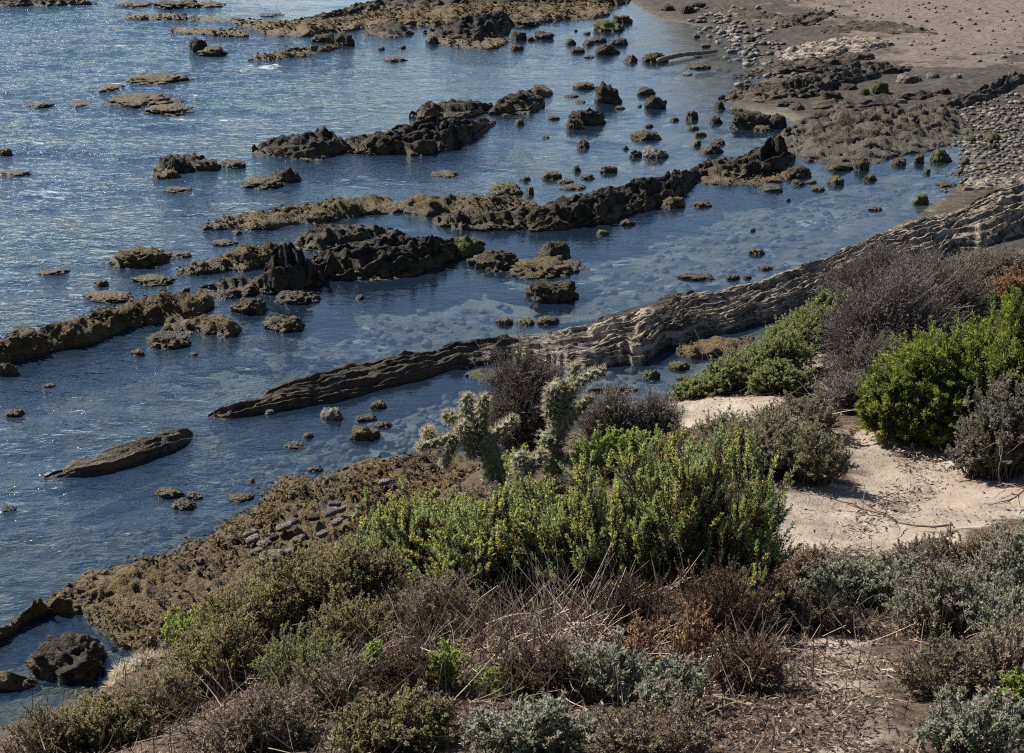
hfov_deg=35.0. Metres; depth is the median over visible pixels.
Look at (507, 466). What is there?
cactus
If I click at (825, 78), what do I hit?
strata outcrop
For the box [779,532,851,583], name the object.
dry shrub
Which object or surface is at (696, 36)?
stone
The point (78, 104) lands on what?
boulder
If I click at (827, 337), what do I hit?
dead shrub
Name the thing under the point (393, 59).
stone
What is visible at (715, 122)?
stone
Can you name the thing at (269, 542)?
stone slab
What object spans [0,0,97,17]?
rock reef
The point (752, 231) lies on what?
stone
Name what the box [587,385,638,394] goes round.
boulder
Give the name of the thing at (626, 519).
leafy shrub
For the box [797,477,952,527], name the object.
bare branch
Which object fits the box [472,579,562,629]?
dead undergrowth
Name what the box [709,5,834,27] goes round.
strata outcrop
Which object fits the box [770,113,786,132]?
stone
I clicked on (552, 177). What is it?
stone
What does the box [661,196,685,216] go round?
stone
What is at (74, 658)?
boulder
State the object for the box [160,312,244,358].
weedy reef
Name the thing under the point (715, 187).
rock shelf
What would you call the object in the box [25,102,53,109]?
stone
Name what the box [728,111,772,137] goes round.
boulder
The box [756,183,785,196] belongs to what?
boulder
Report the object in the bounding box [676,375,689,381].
stone
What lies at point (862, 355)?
dead shrub
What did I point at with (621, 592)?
dead undergrowth
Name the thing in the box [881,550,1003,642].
sage shrub
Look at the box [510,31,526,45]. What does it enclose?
stone
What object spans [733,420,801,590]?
leafy shrub
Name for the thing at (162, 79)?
boulder
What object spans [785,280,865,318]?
green cushion
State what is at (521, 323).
stone
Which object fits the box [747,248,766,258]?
stone
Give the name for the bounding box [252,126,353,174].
rock reef
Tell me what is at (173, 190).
boulder
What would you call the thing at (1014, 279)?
rust shrub
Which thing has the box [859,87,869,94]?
stone
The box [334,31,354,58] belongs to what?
stone
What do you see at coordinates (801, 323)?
green cushion
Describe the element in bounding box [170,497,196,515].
stone
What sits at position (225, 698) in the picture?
dry straw
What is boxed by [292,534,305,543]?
stone slab
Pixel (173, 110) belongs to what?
boulder
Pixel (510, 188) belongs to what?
boulder
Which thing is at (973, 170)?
cobbles
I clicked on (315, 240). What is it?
rock reef
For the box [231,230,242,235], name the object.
stone
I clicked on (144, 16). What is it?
weedy reef
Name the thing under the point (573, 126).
stone
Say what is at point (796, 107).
stone
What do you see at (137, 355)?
stone
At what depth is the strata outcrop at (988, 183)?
36.04 m
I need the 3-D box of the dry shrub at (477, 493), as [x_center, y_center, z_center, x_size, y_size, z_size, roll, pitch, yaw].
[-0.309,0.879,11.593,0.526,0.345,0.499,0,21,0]
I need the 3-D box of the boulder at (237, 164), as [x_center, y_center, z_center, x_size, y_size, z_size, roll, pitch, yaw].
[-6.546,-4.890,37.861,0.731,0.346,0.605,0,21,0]
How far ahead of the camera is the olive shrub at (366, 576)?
8.63 m
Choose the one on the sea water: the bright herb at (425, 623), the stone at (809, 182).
the stone at (809, 182)
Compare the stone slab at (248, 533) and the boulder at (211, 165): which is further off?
the boulder at (211, 165)
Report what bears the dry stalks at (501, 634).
on the bluff ground at (954, 494)
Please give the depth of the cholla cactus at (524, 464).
11.46 m
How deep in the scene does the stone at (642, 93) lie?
45.82 m
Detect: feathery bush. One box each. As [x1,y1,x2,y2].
[848,334,970,443]
[867,284,1023,450]
[894,347,977,449]
[896,334,915,356]
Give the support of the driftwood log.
on the sea water
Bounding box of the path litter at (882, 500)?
[834,440,944,536]
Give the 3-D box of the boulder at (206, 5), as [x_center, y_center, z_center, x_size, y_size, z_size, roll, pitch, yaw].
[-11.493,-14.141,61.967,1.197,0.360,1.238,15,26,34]
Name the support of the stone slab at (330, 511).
on the rock shelf at (118, 608)
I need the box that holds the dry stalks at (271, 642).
[0,553,585,752]
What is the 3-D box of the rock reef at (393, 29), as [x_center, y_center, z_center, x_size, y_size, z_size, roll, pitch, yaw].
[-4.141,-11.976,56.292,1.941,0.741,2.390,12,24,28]
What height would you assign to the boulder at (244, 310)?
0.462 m
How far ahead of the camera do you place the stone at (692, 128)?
41.58 m
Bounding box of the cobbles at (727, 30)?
[677,5,806,86]
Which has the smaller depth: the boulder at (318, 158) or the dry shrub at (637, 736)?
the dry shrub at (637, 736)
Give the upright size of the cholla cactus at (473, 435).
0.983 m
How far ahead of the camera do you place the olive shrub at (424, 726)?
5.78 m
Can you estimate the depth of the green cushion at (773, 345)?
16.44 m
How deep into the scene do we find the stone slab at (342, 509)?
20.08 m
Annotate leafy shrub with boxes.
[327,486,398,571]
[350,472,483,585]
[403,470,581,607]
[404,515,518,602]
[493,436,690,615]
[602,404,793,619]
[603,405,738,530]
[650,430,709,473]
[729,540,784,641]
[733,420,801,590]
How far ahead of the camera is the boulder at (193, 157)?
37.65 m
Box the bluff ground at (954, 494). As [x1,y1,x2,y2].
[0,298,1023,752]
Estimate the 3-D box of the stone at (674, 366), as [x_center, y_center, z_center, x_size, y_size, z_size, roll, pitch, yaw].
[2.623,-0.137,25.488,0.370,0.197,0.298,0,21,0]
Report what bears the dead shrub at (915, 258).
on the bluff ground at (954, 494)
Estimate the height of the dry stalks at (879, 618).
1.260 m
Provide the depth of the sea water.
42.88 m
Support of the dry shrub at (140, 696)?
on the bluff ground at (954, 494)
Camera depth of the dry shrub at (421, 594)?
8.02 m
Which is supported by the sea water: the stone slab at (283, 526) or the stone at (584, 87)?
the stone at (584, 87)
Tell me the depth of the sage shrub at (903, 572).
8.72 m
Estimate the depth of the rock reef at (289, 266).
28.93 m
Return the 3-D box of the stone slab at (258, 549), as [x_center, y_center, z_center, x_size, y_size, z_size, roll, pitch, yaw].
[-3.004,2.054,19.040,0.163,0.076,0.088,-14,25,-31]
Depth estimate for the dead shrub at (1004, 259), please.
18.72 m
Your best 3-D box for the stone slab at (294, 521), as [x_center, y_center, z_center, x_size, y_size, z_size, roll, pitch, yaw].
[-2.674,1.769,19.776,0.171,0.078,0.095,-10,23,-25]
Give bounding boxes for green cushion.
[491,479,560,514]
[668,372,712,400]
[691,348,783,396]
[724,324,819,370]
[745,356,818,395]
[763,306,834,353]
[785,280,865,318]
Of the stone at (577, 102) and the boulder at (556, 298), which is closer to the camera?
the boulder at (556, 298)
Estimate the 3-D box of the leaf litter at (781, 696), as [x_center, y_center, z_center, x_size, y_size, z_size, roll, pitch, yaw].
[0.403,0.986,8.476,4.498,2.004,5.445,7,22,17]
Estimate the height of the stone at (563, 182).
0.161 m
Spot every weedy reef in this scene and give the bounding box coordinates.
[0,286,215,388]
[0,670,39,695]
[124,11,237,29]
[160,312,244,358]
[170,25,248,46]
[176,238,297,289]
[201,194,399,246]
[387,191,536,232]
[465,368,507,395]
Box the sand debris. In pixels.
[675,394,1022,547]
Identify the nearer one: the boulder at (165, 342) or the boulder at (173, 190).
the boulder at (165, 342)
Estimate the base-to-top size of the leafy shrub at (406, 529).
0.714 m
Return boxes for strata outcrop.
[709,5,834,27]
[718,60,911,102]
[732,53,873,80]
[774,36,893,60]
[788,89,936,108]
[820,20,936,34]
[962,173,1023,190]
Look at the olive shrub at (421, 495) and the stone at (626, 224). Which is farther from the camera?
the stone at (626, 224)
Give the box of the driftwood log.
[656,49,717,62]
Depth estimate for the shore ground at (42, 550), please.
36.82 m
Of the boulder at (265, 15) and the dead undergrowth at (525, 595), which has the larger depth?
the boulder at (265, 15)
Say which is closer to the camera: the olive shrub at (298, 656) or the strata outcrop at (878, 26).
the olive shrub at (298, 656)
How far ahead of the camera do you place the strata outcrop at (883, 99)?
43.88 m
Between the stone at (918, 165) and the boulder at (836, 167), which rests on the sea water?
the boulder at (836, 167)
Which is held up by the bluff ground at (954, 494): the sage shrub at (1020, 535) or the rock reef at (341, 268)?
the sage shrub at (1020, 535)
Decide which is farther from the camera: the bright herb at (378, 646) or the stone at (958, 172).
the stone at (958, 172)
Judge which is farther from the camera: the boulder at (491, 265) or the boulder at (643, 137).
the boulder at (643, 137)
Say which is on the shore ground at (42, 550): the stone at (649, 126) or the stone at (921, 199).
the stone at (921, 199)
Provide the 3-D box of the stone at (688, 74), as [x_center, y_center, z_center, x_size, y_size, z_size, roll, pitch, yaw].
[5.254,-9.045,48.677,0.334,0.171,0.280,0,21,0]
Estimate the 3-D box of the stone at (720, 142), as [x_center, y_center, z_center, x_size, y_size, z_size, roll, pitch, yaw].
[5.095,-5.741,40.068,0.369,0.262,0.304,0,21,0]
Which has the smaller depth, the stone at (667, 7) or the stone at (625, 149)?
the stone at (625, 149)
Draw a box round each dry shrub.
[0,697,89,752]
[114,663,203,725]
[164,680,330,752]
[286,648,374,717]
[382,564,497,645]
[438,479,498,513]
[548,469,604,506]
[579,693,730,752]
[668,408,748,448]
[701,404,824,480]
[755,384,842,434]
[773,581,864,634]
[776,413,859,488]
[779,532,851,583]
[884,623,1023,704]
[887,521,973,574]
[937,515,1023,571]
[959,601,1023,710]
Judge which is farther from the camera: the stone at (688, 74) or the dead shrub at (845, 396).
the stone at (688, 74)
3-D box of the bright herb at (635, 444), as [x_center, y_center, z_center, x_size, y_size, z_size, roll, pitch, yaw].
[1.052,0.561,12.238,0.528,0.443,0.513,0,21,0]
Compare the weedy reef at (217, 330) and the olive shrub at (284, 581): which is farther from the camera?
the weedy reef at (217, 330)
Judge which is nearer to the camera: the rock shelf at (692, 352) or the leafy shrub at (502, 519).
the leafy shrub at (502, 519)
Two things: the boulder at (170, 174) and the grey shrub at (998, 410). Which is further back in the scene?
the boulder at (170, 174)
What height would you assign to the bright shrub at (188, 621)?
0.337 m
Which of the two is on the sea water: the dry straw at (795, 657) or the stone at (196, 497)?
the stone at (196, 497)
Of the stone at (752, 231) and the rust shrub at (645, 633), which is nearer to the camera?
the rust shrub at (645, 633)
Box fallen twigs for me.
[694,329,849,413]
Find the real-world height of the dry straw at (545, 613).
0.808 m
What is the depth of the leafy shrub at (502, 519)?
8.57 m
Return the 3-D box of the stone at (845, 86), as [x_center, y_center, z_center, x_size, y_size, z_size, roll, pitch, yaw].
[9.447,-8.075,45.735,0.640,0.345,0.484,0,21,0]
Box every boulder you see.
[0,169,31,181]
[10,326,35,335]
[24,631,108,686]
[37,268,70,278]
[66,100,98,109]
[82,290,139,306]
[93,84,130,95]
[97,92,184,114]
[102,246,174,278]
[110,1,153,9]
[121,72,194,90]
[130,273,176,288]
[140,103,196,117]
[145,331,191,357]
[150,169,184,188]
[151,154,194,186]
[152,0,199,13]
[154,487,184,500]
[160,186,198,194]
[182,152,204,182]
[191,159,220,182]
[196,46,228,61]
[197,0,227,10]
[219,159,246,173]
[227,297,269,324]
[227,492,257,504]
[238,175,291,192]
[257,13,283,18]
[261,314,307,338]
[272,289,321,311]
[274,167,304,194]
[296,154,331,164]
[347,425,379,449]
[430,170,459,179]
[454,234,484,269]
[466,249,517,282]
[489,182,523,198]
[505,255,595,285]
[509,16,541,31]
[524,278,578,315]
[536,241,570,259]
[559,183,586,191]
[568,107,605,140]
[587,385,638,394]
[592,19,625,40]
[594,81,622,116]
[630,129,662,145]
[639,52,668,69]
[643,145,668,165]
[675,273,715,282]
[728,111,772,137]
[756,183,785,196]
[786,165,813,185]
[823,160,853,175]
[896,72,922,83]
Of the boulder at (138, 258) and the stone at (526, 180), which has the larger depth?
the stone at (526, 180)
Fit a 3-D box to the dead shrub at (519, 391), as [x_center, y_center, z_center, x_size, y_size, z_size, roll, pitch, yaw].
[0.127,0.216,13.681,1.258,1.376,1.142,0,21,0]
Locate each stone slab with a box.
[243,529,257,537]
[245,533,259,544]
[250,547,261,555]
[257,539,271,547]
[259,549,284,562]
[269,533,278,540]
[276,521,291,531]
[282,547,295,555]
[285,518,299,525]
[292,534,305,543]
[307,513,319,520]
[317,530,327,538]
[323,506,339,517]
[328,500,340,506]
[331,517,342,526]
[339,505,345,512]
[378,478,390,485]
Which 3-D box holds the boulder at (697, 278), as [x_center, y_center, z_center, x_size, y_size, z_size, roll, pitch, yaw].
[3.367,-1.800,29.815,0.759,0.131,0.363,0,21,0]
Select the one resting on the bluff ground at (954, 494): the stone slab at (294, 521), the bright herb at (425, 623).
the bright herb at (425, 623)
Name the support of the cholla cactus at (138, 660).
on the bluff ground at (954, 494)
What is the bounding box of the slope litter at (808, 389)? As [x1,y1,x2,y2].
[696,258,1023,419]
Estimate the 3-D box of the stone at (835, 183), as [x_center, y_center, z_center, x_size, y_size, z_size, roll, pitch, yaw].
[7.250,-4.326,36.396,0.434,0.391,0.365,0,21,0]
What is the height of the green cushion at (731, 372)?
0.533 m
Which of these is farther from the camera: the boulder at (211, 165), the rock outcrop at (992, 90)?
the rock outcrop at (992, 90)
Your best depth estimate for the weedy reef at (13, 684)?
16.72 m
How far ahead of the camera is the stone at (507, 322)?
27.38 m
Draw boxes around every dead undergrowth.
[362,633,437,698]
[375,567,484,631]
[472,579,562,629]
[484,628,595,703]
[585,567,686,641]
[642,531,792,652]
[689,623,793,694]
[750,567,807,632]
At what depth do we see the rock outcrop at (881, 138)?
39.99 m
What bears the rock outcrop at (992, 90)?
on the shore ground at (42, 550)
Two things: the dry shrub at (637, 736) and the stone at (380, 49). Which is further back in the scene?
the stone at (380, 49)
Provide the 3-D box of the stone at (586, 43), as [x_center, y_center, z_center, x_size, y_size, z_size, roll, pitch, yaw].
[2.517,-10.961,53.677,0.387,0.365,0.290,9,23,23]
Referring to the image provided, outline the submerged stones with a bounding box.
[16,184,931,638]
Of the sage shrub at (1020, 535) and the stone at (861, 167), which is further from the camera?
the stone at (861, 167)
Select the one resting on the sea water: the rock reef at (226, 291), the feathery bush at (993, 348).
the rock reef at (226, 291)
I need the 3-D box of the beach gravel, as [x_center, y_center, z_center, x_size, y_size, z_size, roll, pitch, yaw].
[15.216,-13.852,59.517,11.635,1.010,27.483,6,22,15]
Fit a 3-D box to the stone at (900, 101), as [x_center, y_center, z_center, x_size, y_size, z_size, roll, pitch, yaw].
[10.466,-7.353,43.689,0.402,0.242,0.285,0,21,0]
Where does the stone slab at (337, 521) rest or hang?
on the rock shelf at (118, 608)
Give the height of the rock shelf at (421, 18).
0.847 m
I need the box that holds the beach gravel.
[774,0,1023,73]
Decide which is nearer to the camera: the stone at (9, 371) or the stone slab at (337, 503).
the stone slab at (337, 503)
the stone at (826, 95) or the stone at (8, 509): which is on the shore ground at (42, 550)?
the stone at (826, 95)
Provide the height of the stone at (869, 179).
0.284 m
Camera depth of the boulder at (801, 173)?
36.83 m
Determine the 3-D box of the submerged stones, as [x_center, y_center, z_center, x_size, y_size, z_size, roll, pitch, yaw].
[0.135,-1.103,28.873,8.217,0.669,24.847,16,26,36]
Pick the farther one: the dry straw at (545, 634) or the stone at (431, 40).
the stone at (431, 40)
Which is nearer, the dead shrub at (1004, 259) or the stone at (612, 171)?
the dead shrub at (1004, 259)
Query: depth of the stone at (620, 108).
43.98 m
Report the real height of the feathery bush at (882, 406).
1.021 m
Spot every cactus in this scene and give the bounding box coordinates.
[102,646,176,687]
[412,389,521,489]
[501,443,531,484]
[508,445,551,485]
[533,359,608,481]
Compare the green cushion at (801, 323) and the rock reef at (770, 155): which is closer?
the green cushion at (801, 323)
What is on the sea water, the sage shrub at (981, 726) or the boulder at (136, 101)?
the boulder at (136, 101)
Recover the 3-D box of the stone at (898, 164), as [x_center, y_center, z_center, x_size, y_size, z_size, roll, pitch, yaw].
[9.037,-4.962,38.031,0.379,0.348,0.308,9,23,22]
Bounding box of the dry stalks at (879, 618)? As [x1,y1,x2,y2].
[743,538,1019,667]
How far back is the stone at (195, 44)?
52.42 m
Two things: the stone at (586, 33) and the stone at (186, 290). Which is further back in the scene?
the stone at (586, 33)
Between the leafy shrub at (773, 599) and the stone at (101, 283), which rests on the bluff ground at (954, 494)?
the leafy shrub at (773, 599)
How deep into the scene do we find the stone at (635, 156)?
38.76 m
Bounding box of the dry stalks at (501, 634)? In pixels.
[14,566,971,752]
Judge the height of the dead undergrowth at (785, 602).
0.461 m
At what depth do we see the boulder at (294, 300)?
28.48 m
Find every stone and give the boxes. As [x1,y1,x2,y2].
[0,148,11,158]
[0,362,19,386]
[0,505,18,516]
[3,409,26,422]
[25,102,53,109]
[42,383,54,391]
[93,279,108,289]
[129,348,145,361]
[138,26,147,31]
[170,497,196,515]
[172,251,192,259]
[181,287,189,293]
[185,492,202,502]
[187,352,199,359]
[188,37,206,63]
[211,239,238,247]
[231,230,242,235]
[246,478,255,486]
[264,409,274,417]
[282,441,306,451]
[301,432,314,442]
[306,465,323,475]
[311,33,334,45]
[320,407,343,427]
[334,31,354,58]
[353,413,377,423]
[355,294,364,301]
[368,400,386,413]
[372,421,392,431]
[378,46,384,52]
[384,56,407,63]
[398,45,406,51]
[425,35,438,51]
[495,317,513,329]
[508,44,523,54]
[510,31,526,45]
[513,119,523,130]
[516,316,534,329]
[519,176,531,184]
[523,186,534,200]
[526,36,535,43]
[534,30,554,46]
[536,315,559,329]
[538,17,552,25]
[539,170,561,184]
[541,136,549,140]
[546,115,559,122]
[557,178,573,185]
[563,94,578,98]
[565,38,576,49]
[565,118,581,139]
[570,46,585,56]
[572,81,594,94]
[572,165,581,176]
[575,100,585,104]
[575,138,590,154]
[579,174,594,182]
[582,31,590,36]
[582,40,594,50]
[583,55,594,59]
[590,36,606,45]
[592,43,620,63]
[596,229,608,239]
[599,165,617,178]
[610,37,629,51]
[612,15,632,29]
[615,105,625,111]
[619,219,635,229]
[621,146,628,152]
[622,54,637,66]
[628,150,641,161]
[636,87,656,101]
[641,369,660,382]
[644,95,666,118]
[644,123,653,129]
[659,3,673,10]
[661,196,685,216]
[668,360,689,372]
[670,117,680,123]
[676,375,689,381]
[679,5,696,13]
[682,72,692,77]
[685,110,698,125]
[686,125,699,132]
[687,62,711,71]
[689,139,701,151]
[691,2,705,7]
[691,201,712,210]
[692,34,699,40]
[694,131,706,139]
[698,144,723,160]
[701,43,710,49]
[708,115,722,129]
[711,138,725,147]
[713,100,725,112]
[725,274,740,282]
[726,49,738,54]
[727,107,743,114]
[742,275,751,281]
[743,36,755,42]
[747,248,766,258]
[749,228,755,233]
[753,125,773,134]
[757,265,773,271]
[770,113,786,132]
[775,99,788,106]
[788,179,805,189]
[791,104,804,110]
[804,179,817,185]
[808,184,825,194]
[818,91,841,99]
[826,175,844,191]
[837,83,856,90]
[852,156,869,181]
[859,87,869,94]
[862,173,877,185]
[868,206,883,213]
[871,80,888,93]
[889,157,906,171]
[894,99,907,103]
[912,193,928,206]
[913,154,924,170]
[922,168,930,177]
[926,72,939,78]
[929,149,952,165]
[935,88,950,93]
[935,181,956,188]
[951,73,961,78]
[954,170,962,175]
[959,157,969,165]
[965,135,975,141]
[977,164,991,169]
[979,143,997,151]
[983,132,1002,143]
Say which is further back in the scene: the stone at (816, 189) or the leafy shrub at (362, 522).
the stone at (816, 189)
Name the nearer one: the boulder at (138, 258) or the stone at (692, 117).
the boulder at (138, 258)
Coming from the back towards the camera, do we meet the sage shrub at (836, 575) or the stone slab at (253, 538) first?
the stone slab at (253, 538)
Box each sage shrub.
[458,688,605,752]
[563,624,643,705]
[633,647,713,716]
[795,549,898,607]
[851,549,953,608]
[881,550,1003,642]
[904,683,1023,752]
[939,523,1023,606]
[956,562,1023,649]
[979,517,1023,581]
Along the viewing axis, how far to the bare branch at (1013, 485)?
11.47 m
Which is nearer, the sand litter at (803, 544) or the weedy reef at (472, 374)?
the sand litter at (803, 544)
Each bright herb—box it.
[360,637,392,681]
[410,608,438,648]
[425,631,484,694]
[478,652,532,700]
[566,420,644,476]
[620,428,676,469]
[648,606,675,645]
[994,664,1023,712]
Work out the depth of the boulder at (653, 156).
38.72 m
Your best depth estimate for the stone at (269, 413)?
23.67 m
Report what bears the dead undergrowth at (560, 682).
on the bluff ground at (954, 494)
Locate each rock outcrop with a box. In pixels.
[776,103,973,176]
[795,103,900,124]
[936,71,1023,108]
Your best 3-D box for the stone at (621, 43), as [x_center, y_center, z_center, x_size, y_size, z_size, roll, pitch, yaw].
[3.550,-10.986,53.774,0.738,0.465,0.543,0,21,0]
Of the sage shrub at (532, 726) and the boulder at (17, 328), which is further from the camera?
the boulder at (17, 328)
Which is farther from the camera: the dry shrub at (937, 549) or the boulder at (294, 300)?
the boulder at (294, 300)
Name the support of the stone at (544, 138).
on the sea water
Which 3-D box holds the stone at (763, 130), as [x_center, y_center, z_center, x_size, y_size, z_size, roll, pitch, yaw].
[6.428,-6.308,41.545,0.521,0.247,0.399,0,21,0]
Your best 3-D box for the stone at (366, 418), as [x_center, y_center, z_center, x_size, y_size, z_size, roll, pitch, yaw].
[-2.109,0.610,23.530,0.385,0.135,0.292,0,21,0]
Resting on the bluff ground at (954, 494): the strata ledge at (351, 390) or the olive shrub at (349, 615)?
the olive shrub at (349, 615)
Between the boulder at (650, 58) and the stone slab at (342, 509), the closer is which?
the stone slab at (342, 509)
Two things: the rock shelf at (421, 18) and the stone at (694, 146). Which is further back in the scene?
the rock shelf at (421, 18)
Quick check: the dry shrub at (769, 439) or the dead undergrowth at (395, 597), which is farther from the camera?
the dry shrub at (769, 439)
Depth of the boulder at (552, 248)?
30.92 m
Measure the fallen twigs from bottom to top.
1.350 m
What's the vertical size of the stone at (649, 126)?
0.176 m
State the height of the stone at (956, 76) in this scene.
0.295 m
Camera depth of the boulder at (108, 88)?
46.33 m
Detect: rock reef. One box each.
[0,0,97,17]
[197,274,260,316]
[247,42,341,71]
[248,241,316,314]
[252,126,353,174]
[293,223,397,258]
[295,0,629,20]
[309,229,463,303]
[341,115,495,170]
[361,20,413,47]
[409,99,492,123]
[423,11,511,41]
[432,169,697,248]
[487,90,544,129]
[530,84,552,105]
[690,136,795,178]
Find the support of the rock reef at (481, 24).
on the sea water
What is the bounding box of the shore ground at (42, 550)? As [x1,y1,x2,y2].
[0,0,1023,738]
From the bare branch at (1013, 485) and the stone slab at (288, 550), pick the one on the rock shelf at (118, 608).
the stone slab at (288, 550)
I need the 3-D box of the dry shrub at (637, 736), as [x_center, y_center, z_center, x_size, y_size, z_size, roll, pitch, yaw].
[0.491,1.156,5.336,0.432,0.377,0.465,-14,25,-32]
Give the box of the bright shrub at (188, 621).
[160,602,212,650]
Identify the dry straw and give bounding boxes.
[38,598,648,752]
[154,585,767,735]
[361,534,702,652]
[470,603,969,704]
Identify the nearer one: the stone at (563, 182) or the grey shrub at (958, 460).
the grey shrub at (958, 460)
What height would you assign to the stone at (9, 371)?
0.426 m
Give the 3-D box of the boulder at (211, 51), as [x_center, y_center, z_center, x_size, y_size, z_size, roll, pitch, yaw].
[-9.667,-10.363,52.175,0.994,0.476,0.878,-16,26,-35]
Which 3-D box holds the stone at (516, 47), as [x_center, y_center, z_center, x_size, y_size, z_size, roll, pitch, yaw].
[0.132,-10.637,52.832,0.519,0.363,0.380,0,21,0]
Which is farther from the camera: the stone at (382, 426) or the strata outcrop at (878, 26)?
the strata outcrop at (878, 26)
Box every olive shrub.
[32,685,159,752]
[143,605,271,705]
[187,569,293,648]
[244,535,333,633]
[248,616,347,688]
[292,523,415,622]
[306,582,400,656]
[324,676,464,752]
[403,490,454,518]
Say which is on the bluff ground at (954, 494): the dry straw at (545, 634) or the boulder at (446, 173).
the dry straw at (545, 634)
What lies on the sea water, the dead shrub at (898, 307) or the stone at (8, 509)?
the stone at (8, 509)
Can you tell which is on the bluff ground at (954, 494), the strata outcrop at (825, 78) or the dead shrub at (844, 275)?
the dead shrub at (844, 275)
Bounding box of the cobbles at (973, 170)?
[907,91,1023,194]
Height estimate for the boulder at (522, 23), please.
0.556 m
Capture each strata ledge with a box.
[44,427,197,501]
[208,334,518,440]
[468,183,1023,375]
[592,289,696,323]
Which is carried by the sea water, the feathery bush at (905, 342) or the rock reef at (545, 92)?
the rock reef at (545, 92)
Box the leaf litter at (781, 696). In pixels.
[20,505,1023,752]
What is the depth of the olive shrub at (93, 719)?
7.20 m
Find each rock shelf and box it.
[0,447,480,657]
[234,0,612,47]
[354,269,426,300]
[436,35,511,59]
[676,334,756,363]
[693,167,792,201]
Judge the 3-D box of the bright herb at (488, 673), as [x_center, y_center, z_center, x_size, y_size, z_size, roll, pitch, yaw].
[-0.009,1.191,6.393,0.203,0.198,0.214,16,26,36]
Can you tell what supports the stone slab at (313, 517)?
on the rock shelf at (118, 608)
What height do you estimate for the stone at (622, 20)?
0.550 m
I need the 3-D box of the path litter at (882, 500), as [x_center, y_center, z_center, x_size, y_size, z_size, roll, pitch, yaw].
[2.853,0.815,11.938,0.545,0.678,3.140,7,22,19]
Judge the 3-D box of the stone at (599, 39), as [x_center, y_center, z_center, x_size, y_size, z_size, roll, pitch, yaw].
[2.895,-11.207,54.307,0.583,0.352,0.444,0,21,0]
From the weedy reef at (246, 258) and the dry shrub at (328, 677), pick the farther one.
the weedy reef at (246, 258)
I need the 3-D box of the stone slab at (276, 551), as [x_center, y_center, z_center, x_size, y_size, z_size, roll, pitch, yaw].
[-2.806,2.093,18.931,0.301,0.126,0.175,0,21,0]
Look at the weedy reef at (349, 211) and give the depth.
33.32 m
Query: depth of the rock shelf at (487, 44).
53.46 m
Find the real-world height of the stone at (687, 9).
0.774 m
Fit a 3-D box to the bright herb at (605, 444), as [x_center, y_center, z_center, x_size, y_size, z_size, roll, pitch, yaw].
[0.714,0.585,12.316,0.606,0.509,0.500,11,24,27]
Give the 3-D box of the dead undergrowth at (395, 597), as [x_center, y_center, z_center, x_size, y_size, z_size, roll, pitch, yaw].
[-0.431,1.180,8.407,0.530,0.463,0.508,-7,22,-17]
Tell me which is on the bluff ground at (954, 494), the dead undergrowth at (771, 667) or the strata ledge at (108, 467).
the dead undergrowth at (771, 667)
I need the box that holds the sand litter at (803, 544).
[673,395,1023,550]
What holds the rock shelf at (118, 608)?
on the sea water
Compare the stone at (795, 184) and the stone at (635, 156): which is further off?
the stone at (635, 156)
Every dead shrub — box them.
[461,324,596,467]
[571,377,650,444]
[618,381,688,442]
[801,245,978,365]
[808,364,869,413]
[810,233,916,299]
[814,323,903,390]
[820,308,844,349]
[860,235,992,294]
[888,244,1005,337]
[953,240,1023,290]
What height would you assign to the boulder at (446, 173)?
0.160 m
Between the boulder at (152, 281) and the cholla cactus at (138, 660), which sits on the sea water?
the boulder at (152, 281)
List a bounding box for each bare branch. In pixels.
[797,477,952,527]
[980,425,1023,507]
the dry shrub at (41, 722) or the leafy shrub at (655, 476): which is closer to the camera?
the dry shrub at (41, 722)
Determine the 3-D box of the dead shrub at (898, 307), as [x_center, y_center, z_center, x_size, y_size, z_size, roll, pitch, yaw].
[3.777,-0.595,16.047,1.764,1.314,1.432,0,21,0]
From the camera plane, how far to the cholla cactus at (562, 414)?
12.15 m
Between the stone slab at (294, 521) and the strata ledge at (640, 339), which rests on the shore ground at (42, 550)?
the strata ledge at (640, 339)
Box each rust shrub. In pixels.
[614,612,664,670]
[656,592,719,673]
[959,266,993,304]
[979,259,1023,305]
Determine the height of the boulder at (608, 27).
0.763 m
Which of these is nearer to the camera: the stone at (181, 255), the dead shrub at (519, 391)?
the dead shrub at (519, 391)
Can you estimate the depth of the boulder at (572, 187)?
35.88 m
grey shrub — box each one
[940,371,1023,482]
[946,423,995,478]
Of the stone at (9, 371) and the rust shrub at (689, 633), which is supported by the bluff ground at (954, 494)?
the rust shrub at (689, 633)
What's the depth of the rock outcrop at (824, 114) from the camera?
41.75 m
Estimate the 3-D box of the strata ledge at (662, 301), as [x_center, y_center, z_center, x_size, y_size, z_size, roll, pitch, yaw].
[2.455,-1.068,28.233,2.667,0.471,0.523,-18,27,-38]
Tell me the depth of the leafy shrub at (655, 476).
9.82 m
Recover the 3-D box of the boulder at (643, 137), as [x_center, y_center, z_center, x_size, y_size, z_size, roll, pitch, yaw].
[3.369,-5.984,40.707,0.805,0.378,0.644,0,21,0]
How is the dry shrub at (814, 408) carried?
on the bluff ground at (954, 494)
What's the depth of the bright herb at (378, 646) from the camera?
6.84 m
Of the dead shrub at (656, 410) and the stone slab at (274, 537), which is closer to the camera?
the dead shrub at (656, 410)
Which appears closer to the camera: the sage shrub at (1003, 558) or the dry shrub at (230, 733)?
the dry shrub at (230, 733)
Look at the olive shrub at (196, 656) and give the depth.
7.84 m
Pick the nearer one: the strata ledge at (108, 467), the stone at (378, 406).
the strata ledge at (108, 467)
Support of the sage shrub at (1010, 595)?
on the bluff ground at (954, 494)
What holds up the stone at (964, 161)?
on the shore ground at (42, 550)

